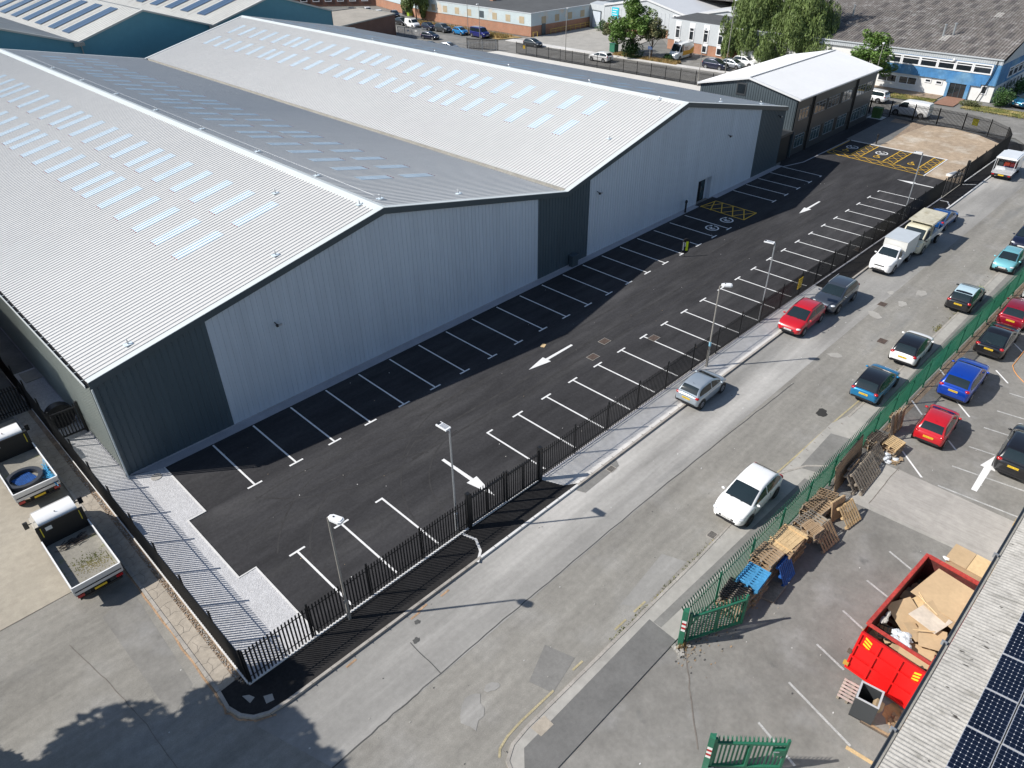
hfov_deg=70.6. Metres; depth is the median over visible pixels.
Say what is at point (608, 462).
kerb
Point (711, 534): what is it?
gully grate
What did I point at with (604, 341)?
manhole cover
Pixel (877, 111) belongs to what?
electrical cabinet
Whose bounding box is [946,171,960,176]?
chamber cover
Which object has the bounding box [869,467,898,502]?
road seam
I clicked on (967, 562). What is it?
cardboard crate
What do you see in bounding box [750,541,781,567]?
pallet
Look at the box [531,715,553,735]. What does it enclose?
footway slab
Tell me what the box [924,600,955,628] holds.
board
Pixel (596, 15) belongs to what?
roller door
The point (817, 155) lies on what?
kerb
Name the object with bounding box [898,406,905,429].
pallet
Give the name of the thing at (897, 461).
cardboard scraps
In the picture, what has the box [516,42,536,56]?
palisade gate
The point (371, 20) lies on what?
brick annexe
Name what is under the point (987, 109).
grass verge
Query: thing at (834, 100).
window
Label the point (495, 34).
long grass
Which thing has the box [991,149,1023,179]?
van
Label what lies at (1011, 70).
window
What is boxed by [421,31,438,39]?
parked car
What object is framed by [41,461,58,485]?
blue rope
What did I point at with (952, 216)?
parked car
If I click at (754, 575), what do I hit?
pallet
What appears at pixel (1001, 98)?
bush
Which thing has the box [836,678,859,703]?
pallet
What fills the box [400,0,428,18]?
roadside tree
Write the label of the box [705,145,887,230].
disabled parking symbols
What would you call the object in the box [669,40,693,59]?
parked van
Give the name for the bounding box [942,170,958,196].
palisade gate
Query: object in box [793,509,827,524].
pallet
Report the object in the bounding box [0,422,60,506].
dropside truck
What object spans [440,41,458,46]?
parked car
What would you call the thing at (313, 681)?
kerb
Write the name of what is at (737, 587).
pallet
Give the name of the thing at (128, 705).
road seam
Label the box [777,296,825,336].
parked car
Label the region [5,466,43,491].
plastic ring
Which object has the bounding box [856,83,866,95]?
window
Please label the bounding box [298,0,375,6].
brick offices
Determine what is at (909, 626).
board
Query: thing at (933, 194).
palisade fence
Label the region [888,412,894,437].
pallet
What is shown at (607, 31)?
ash tree
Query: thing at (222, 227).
warehouse
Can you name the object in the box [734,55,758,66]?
parked car
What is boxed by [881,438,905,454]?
pallet
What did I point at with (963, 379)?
parked car
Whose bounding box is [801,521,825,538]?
pallet
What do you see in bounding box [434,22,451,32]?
parked car
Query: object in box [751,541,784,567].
pallet
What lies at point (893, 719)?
timber scraps
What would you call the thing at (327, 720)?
road lane
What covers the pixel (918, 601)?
board
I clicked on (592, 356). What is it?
manhole cover
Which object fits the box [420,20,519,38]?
grass verge
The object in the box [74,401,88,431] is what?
gate post
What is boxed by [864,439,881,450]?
pallet
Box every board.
[761,580,785,602]
[888,597,922,631]
[898,643,934,668]
[903,622,917,641]
[909,604,952,633]
[911,569,978,621]
[912,596,923,607]
[918,625,946,652]
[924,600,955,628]
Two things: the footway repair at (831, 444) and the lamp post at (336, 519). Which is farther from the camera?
the footway repair at (831, 444)
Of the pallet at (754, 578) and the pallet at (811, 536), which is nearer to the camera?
the pallet at (754, 578)
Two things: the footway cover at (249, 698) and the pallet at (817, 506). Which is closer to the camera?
the footway cover at (249, 698)
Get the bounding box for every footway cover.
[243,695,253,702]
[264,694,273,703]
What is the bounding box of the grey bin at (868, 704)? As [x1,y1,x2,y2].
[848,680,884,725]
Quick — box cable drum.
[44,401,74,427]
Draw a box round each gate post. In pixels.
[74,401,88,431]
[464,491,471,528]
[537,445,542,480]
[677,608,689,644]
[702,733,716,767]
[961,160,970,183]
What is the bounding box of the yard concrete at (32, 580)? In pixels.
[0,419,120,630]
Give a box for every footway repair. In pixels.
[524,619,675,767]
[654,478,810,626]
[801,433,850,472]
[866,261,1023,422]
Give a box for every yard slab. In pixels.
[831,460,1013,547]
[869,469,1018,562]
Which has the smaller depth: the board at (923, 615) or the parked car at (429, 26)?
the board at (923, 615)
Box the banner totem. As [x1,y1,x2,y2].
[682,238,689,256]
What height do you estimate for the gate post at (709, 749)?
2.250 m
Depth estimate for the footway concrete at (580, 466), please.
42.88 m
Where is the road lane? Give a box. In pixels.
[257,150,1023,766]
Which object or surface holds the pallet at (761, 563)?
on the pallet at (752, 561)
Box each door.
[541,23,545,34]
[592,10,600,28]
[696,179,704,201]
[844,631,925,708]
[946,83,966,97]
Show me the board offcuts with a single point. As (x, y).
(906, 593)
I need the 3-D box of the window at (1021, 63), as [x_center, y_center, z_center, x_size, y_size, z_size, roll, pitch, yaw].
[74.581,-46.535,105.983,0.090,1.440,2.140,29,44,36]
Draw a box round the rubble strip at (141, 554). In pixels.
[62,454,242,681]
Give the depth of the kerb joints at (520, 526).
34.18 m
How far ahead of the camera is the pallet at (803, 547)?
33.29 m
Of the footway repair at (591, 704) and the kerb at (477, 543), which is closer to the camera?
the footway repair at (591, 704)
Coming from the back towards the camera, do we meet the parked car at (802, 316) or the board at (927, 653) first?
the parked car at (802, 316)
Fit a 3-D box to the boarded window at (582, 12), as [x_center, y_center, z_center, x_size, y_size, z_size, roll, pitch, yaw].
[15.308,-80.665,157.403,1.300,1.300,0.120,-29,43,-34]
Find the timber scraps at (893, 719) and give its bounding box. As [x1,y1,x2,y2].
[887,710,910,738]
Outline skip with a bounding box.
[843,553,982,708]
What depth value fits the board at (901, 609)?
29.42 m
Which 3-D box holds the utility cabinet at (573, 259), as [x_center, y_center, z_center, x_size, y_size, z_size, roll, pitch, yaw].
[5.066,-10.201,59.543,0.480,0.980,0.780,29,44,36]
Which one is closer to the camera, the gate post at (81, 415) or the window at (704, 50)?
the gate post at (81, 415)
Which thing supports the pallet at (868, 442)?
on the pallet at (870, 444)
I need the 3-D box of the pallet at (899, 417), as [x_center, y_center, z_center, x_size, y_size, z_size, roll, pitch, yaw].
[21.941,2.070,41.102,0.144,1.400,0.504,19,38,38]
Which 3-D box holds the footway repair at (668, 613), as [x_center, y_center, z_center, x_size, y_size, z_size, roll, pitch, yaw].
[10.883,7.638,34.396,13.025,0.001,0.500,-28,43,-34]
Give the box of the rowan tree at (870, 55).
[850,29,897,76]
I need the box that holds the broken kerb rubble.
[671,639,690,657]
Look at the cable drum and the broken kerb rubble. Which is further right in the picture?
the broken kerb rubble
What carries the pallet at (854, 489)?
on the yard slab at (873, 489)
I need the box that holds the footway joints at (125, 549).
[22,420,227,684]
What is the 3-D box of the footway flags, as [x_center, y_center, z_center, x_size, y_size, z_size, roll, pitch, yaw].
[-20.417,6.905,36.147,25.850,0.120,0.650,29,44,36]
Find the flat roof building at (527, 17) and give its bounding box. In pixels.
[376,0,625,36]
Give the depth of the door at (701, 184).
71.28 m
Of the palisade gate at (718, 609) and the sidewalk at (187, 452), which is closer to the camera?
the palisade gate at (718, 609)
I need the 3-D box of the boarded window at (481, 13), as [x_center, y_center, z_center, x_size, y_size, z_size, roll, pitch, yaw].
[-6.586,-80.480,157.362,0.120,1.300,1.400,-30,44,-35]
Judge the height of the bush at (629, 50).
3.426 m
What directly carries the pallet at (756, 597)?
on the pallet at (764, 590)
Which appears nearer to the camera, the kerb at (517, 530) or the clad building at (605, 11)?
the kerb at (517, 530)
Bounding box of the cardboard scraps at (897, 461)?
[889,457,902,464]
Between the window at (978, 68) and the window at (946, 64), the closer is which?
the window at (978, 68)
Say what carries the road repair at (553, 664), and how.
on the road at (62, 704)
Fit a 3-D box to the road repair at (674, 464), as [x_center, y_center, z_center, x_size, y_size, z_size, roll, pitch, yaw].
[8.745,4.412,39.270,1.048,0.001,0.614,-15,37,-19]
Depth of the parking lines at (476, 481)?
46.73 m
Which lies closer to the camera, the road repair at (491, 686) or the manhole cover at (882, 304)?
the road repair at (491, 686)
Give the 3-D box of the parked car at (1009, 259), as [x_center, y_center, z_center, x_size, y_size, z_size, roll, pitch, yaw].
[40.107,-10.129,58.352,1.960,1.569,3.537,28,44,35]
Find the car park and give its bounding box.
[134,117,1015,631]
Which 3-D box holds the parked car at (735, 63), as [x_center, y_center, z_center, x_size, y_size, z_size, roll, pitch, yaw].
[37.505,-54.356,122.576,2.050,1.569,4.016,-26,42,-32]
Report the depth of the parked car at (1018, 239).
61.11 m
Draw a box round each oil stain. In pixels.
[412,637,419,643]
[816,408,827,416]
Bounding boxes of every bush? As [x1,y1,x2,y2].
[594,19,606,30]
[620,38,644,57]
[663,53,671,59]
[959,100,981,106]
[991,87,1016,106]
[1006,77,1023,96]
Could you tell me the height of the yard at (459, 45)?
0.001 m
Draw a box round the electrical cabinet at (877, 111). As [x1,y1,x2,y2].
[871,106,884,118]
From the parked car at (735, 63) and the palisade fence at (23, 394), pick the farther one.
the parked car at (735, 63)
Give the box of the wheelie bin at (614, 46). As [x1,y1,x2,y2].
[609,42,618,51]
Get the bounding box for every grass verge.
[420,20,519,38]
[612,54,678,64]
[892,93,935,102]
[961,105,1023,117]
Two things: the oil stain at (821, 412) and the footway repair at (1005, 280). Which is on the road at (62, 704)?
the oil stain at (821, 412)
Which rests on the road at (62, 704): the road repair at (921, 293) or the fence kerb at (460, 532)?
the road repair at (921, 293)
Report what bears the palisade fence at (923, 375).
on the yard at (646, 717)
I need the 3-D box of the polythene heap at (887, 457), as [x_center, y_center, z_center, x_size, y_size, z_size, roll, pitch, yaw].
[20.340,4.039,39.296,1.267,0.381,0.832,-13,37,-17]
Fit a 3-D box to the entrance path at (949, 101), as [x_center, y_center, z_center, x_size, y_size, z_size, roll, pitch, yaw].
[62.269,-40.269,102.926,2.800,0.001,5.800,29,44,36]
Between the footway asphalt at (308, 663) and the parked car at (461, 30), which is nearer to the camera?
the footway asphalt at (308, 663)
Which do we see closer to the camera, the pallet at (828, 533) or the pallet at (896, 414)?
the pallet at (828, 533)
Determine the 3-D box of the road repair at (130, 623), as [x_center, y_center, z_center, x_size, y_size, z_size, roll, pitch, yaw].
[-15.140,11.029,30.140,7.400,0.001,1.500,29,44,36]
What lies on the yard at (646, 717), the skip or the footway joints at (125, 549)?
the skip
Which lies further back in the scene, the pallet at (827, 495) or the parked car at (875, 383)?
the parked car at (875, 383)
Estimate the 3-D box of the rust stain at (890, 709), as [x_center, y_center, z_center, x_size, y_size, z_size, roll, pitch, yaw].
[14.396,12.497,27.379,0.787,0.001,0.957,1,35,2]
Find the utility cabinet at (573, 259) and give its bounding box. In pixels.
[568,252,578,267]
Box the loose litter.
[146,210,981,764]
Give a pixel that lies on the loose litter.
(702, 632)
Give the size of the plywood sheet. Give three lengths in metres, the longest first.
3.620 x 1.660 x 0.062 m
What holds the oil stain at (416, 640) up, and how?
on the road lane
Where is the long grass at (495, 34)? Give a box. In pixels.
[417,20,1023,118]
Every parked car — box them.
[390,10,399,16]
[395,17,404,25]
[421,22,433,30]
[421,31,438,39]
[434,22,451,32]
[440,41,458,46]
[452,26,467,35]
[675,370,725,409]
[702,57,728,70]
[713,462,782,526]
[723,58,744,69]
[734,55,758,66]
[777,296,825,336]
[813,274,859,313]
[849,363,899,404]
[871,88,889,103]
[888,330,933,366]
[911,404,961,448]
[933,208,958,230]
[936,357,989,403]
[944,283,985,313]
[973,321,1020,358]
[989,244,1023,274]
[991,423,1023,481]
[995,297,1023,330]
[1009,225,1023,247]
[1011,94,1023,107]
[1014,88,1023,96]
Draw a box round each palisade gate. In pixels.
[46,402,85,437]
[466,37,497,49]
[471,471,505,523]
[505,450,538,500]
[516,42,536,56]
[684,594,749,641]
[708,735,791,767]
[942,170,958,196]
[953,163,968,188]
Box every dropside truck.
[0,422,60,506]
[22,496,122,599]
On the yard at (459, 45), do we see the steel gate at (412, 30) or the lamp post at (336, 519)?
the steel gate at (412, 30)
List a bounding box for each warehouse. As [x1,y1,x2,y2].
[0,0,332,57]
[0,15,788,478]
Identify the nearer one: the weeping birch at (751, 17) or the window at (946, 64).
the window at (946, 64)
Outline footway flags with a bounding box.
[16,411,234,690]
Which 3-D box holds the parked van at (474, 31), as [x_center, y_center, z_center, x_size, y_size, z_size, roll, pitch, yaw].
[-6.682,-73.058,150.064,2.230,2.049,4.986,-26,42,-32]
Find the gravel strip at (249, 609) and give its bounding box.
[14,367,314,679]
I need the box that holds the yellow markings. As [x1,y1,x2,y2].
[700,140,943,219]
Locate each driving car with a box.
[523,38,542,47]
[589,51,612,62]
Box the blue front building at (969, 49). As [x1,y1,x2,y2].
[719,0,1023,102]
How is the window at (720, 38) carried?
in the brick office at (692, 27)
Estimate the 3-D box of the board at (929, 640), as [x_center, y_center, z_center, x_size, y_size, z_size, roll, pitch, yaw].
[16.414,9.946,28.210,1.000,0.022,1.000,11,39,23]
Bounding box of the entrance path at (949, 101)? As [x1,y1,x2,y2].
[934,96,963,105]
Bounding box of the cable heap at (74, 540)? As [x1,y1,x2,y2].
[56,531,93,551]
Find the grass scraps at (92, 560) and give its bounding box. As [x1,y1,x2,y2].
[61,546,113,577]
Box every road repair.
[103,589,192,717]
[460,693,483,730]
[484,682,499,691]
[529,645,574,691]
[577,460,618,492]
[621,554,685,606]
[663,461,681,467]
[828,353,841,357]
[868,311,881,318]
[898,301,906,306]
[916,290,926,296]
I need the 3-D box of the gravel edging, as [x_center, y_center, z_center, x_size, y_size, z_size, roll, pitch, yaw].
[-13.888,7.732,34.781,15.220,0.035,0.990,29,44,36]
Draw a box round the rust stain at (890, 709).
[882,703,900,723]
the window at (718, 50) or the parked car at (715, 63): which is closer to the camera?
the parked car at (715, 63)
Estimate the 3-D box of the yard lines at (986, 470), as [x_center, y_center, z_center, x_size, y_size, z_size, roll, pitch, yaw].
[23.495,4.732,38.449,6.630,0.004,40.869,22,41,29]
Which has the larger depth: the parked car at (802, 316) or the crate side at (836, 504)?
the parked car at (802, 316)
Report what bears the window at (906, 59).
in the blue front building at (969, 49)
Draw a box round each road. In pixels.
[0,162,1023,767]
[396,27,1023,143]
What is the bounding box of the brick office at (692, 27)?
[667,13,736,57]
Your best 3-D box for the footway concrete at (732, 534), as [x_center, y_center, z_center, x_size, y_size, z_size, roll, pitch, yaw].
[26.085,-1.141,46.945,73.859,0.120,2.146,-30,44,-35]
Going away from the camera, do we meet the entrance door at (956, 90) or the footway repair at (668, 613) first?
the footway repair at (668, 613)
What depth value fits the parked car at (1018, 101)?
99.12 m
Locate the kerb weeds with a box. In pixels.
[124,284,1022,675]
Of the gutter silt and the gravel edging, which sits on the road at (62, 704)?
the gutter silt
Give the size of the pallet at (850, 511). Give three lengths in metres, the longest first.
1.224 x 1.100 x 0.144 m
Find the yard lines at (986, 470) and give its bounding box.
[758,343,1023,765]
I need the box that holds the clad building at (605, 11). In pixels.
[589,0,737,37]
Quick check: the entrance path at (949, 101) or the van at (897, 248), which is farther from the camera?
the entrance path at (949, 101)
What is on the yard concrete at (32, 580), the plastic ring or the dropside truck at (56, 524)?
the dropside truck at (56, 524)
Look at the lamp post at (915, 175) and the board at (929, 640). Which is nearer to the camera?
the board at (929, 640)
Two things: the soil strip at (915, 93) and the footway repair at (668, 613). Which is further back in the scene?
the soil strip at (915, 93)
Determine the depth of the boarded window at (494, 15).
154.89 m
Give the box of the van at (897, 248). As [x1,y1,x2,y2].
[869,227,920,273]
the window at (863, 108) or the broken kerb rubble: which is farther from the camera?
the window at (863, 108)
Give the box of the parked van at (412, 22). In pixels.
[404,18,419,28]
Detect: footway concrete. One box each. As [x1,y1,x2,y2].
[505,39,727,72]
[510,268,1023,767]
[542,256,857,484]
[847,118,925,145]
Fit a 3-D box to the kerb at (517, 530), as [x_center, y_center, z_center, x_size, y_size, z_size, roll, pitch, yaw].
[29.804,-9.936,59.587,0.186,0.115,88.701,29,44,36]
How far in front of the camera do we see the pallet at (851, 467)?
37.55 m
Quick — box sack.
[880,611,890,623]
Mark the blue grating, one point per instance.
(17, 482)
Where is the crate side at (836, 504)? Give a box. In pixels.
[830,495,845,521]
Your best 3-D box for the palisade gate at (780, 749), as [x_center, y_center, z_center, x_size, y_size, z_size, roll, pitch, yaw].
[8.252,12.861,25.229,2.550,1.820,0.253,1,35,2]
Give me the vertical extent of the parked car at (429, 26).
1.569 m
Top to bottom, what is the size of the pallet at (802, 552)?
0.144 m
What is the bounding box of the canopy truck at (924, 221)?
[904,207,947,254]
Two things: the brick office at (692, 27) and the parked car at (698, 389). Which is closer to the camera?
the parked car at (698, 389)
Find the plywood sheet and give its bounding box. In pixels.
[833,434,863,493]
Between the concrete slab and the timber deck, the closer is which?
the timber deck
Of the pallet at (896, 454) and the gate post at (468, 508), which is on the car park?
the gate post at (468, 508)
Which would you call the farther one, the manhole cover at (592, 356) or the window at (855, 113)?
the window at (855, 113)
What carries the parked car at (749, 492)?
on the road at (62, 704)
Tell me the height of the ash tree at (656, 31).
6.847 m
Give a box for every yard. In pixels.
[412,38,493,51]
[489,51,700,90]
[558,282,1023,767]
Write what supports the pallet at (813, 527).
on the pallet at (821, 534)
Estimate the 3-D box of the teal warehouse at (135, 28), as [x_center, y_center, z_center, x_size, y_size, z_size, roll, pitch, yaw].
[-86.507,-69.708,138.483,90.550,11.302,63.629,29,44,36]
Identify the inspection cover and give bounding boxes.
[151,473,161,480]
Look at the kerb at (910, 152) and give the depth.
83.05 m
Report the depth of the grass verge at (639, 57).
130.65 m
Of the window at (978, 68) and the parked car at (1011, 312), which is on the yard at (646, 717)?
the parked car at (1011, 312)
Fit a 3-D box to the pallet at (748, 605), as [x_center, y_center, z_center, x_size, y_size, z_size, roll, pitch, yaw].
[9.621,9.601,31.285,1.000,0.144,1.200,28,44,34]
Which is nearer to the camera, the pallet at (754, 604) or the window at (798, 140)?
the pallet at (754, 604)
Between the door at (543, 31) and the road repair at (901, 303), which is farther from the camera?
the door at (543, 31)
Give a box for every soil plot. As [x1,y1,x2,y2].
[880,125,998,182]
[891,118,924,137]
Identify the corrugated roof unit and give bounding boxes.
[870,507,1023,767]
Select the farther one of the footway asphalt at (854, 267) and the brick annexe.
the brick annexe
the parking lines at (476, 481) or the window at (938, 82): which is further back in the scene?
the window at (938, 82)
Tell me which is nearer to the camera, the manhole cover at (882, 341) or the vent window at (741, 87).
the manhole cover at (882, 341)
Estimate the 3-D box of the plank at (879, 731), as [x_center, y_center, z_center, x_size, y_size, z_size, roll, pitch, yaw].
[13.560,12.844,26.855,1.220,0.050,0.170,24,42,31]
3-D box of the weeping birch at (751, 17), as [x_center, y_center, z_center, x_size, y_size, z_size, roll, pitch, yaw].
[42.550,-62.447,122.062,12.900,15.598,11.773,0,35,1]
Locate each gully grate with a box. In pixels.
[606,465,616,472]
[706,530,718,538]
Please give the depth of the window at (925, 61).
104.93 m
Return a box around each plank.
[845,746,878,767]
[860,721,888,737]
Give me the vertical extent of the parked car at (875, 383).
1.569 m
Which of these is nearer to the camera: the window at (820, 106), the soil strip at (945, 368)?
the soil strip at (945, 368)
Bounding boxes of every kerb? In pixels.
[6,158,997,684]
[13,415,480,719]
[463,184,976,561]
[480,151,1023,559]
[506,270,1000,767]
[577,265,868,485]
[782,140,848,166]
[851,140,947,175]
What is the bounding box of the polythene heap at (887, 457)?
[877,451,898,463]
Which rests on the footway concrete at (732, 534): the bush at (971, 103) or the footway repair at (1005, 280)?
the footway repair at (1005, 280)
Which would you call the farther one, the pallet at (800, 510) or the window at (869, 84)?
the window at (869, 84)
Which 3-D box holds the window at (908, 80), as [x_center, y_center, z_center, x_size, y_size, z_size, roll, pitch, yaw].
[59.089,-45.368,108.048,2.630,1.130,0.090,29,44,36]
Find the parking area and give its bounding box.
[663,39,746,71]
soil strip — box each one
[28,410,240,679]
[874,85,942,98]
[882,283,1023,431]
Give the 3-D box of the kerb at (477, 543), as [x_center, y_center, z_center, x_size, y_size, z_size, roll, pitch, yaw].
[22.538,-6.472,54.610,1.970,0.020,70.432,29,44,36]
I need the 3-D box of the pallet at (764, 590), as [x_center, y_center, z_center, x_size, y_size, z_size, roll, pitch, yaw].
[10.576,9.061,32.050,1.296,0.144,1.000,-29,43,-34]
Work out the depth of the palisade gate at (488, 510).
35.71 m
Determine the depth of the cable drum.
42.06 m
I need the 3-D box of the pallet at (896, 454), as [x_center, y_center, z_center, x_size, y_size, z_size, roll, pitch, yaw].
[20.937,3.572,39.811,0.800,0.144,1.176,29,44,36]
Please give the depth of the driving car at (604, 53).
127.31 m
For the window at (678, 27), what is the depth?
134.80 m
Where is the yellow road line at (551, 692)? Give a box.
[498,399,861,757]
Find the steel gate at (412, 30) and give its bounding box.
[397,26,425,38]
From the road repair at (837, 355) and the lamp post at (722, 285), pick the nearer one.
the lamp post at (722, 285)
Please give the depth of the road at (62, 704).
30.14 m
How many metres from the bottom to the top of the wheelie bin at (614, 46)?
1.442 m
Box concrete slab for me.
[19,369,41,382]
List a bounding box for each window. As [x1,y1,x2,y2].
[479,11,483,17]
[492,12,496,19]
[519,16,523,23]
[580,10,584,16]
[675,25,680,38]
[688,27,694,40]
[701,45,706,53]
[702,30,708,42]
[715,47,720,55]
[717,31,723,45]
[736,82,746,95]
[793,132,804,147]
[798,106,809,120]
[809,125,819,140]
[814,99,826,113]
[822,119,833,134]
[827,93,840,108]
[835,113,846,128]
[842,88,852,101]
[850,107,860,121]
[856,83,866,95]
[859,104,867,117]
[865,80,873,92]
[877,73,897,82]
[885,53,902,63]
[897,75,917,85]
[901,54,920,65]
[919,56,938,67]
[935,80,942,84]
[937,58,956,70]
[954,61,974,72]
[972,63,993,74]
[979,85,988,94]
[1007,65,1014,77]
[1012,63,1019,74]
[1017,61,1023,72]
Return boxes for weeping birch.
[719,0,782,58]
[753,0,841,62]
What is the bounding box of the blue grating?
[11,472,36,485]
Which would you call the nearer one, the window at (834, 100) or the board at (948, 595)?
the board at (948, 595)
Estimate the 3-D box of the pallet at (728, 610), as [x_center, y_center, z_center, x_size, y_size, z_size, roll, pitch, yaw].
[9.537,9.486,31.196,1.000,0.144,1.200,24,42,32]
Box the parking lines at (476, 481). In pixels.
[212,167,932,604]
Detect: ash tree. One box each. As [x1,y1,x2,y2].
[602,15,630,40]
[607,0,657,56]
[634,17,669,57]
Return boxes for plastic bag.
[891,628,913,648]
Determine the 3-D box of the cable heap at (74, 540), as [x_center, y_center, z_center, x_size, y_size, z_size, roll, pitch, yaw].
[-20.450,7.319,33.782,0.704,0.125,1.782,29,44,36]
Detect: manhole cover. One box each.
[586,353,599,360]
[598,338,610,344]
[647,334,660,340]
[876,338,888,344]
[877,301,887,306]
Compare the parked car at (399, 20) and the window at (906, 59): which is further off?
the parked car at (399, 20)
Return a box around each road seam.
[70,645,176,767]
[332,383,793,767]
[410,642,440,672]
[685,648,698,749]
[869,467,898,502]
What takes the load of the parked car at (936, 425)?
on the yard at (646, 717)
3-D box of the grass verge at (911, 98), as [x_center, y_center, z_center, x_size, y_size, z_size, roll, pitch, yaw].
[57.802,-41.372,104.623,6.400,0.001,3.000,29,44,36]
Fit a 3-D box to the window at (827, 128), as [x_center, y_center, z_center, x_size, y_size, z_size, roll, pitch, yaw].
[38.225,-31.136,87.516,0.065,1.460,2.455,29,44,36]
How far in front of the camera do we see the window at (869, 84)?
91.68 m
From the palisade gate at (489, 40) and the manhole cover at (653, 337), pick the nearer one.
the manhole cover at (653, 337)
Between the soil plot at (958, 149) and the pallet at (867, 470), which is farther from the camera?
the soil plot at (958, 149)
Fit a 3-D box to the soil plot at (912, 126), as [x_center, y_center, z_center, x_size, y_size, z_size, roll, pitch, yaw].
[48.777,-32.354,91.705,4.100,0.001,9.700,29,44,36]
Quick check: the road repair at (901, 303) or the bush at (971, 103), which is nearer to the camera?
the road repair at (901, 303)
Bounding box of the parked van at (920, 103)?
[891,99,933,118]
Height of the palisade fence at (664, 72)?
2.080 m
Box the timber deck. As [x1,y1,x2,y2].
[768,523,807,553]
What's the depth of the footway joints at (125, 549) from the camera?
34.55 m
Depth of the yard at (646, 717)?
29.81 m
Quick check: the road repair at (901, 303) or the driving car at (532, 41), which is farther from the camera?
the driving car at (532, 41)
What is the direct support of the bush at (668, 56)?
on the grass verge at (639, 57)
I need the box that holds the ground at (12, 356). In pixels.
[0,6,1023,425]
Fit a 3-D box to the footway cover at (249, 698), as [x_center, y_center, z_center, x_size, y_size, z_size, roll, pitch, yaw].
[-10.300,12.217,28.145,0.490,0.001,0.269,13,37,19]
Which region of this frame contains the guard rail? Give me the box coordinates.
[551,22,589,31]
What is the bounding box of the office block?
[697,49,882,163]
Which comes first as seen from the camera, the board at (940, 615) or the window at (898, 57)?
the board at (940, 615)
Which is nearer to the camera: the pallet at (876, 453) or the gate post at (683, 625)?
the gate post at (683, 625)
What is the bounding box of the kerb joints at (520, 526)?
[20,276,988,752]
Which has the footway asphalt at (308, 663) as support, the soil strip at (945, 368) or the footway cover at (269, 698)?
the footway cover at (269, 698)
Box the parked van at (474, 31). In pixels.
[469,26,489,38]
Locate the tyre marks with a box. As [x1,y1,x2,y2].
[242,183,859,567]
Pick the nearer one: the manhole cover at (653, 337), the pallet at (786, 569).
the pallet at (786, 569)
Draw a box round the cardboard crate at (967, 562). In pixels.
[943,544,996,583]
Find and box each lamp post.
[327,514,350,619]
[435,421,458,531]
[565,7,568,59]
[697,28,706,85]
[705,283,732,366]
[724,0,737,73]
[758,240,775,319]
[902,151,922,218]
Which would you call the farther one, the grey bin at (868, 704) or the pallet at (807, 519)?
the pallet at (807, 519)
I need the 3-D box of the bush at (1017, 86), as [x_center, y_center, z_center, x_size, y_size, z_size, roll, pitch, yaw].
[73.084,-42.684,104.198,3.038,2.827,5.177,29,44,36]
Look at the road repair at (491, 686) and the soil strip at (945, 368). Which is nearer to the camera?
the road repair at (491, 686)
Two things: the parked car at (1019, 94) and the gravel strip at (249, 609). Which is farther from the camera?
the parked car at (1019, 94)
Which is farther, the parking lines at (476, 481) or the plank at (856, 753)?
the parking lines at (476, 481)
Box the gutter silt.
[123,568,448,721]
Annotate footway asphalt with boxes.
[221,480,577,714]
[815,143,1023,287]
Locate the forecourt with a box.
[518,27,653,53]
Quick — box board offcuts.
[862,579,950,670]
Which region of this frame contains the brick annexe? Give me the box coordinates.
[332,7,396,35]
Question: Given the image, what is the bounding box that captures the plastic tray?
[877,623,894,641]
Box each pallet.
[716,597,741,619]
[716,598,749,616]
[718,577,751,606]
[719,581,751,609]
[719,589,752,613]
[722,598,751,620]
[736,561,770,592]
[736,563,767,593]
[743,585,766,602]
[748,557,767,570]
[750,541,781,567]
[750,551,783,571]
[750,590,766,606]
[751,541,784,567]
[751,585,767,603]
[753,560,777,575]
[767,569,778,582]
[768,523,807,559]
[776,553,794,586]
[780,549,803,568]
[783,545,805,565]
[792,512,825,535]
[792,524,824,539]
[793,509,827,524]
[799,501,830,516]
[800,519,824,537]
[800,529,824,542]
[801,498,830,515]
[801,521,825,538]
[802,493,831,515]
[815,487,838,504]
[816,519,839,552]
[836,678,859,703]
[837,498,861,528]
[843,453,872,494]
[847,458,859,478]
[849,451,880,495]
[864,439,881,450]
[866,432,885,446]
[867,429,888,442]
[867,441,885,466]
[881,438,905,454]
[882,435,905,451]
[882,441,902,457]
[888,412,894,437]
[893,410,898,434]
[895,408,902,432]
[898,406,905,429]
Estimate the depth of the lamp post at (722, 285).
45.17 m
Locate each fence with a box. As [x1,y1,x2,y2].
[0,357,251,682]
[0,382,30,419]
[237,500,466,682]
[439,41,495,50]
[537,46,717,84]
[542,178,946,476]
[678,266,1023,638]
[868,97,1012,179]
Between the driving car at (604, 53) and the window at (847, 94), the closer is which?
the window at (847, 94)
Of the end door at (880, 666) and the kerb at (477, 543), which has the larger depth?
the kerb at (477, 543)
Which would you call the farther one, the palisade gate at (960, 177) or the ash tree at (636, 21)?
the ash tree at (636, 21)
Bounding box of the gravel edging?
[164,467,317,633]
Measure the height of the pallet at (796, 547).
0.144 m

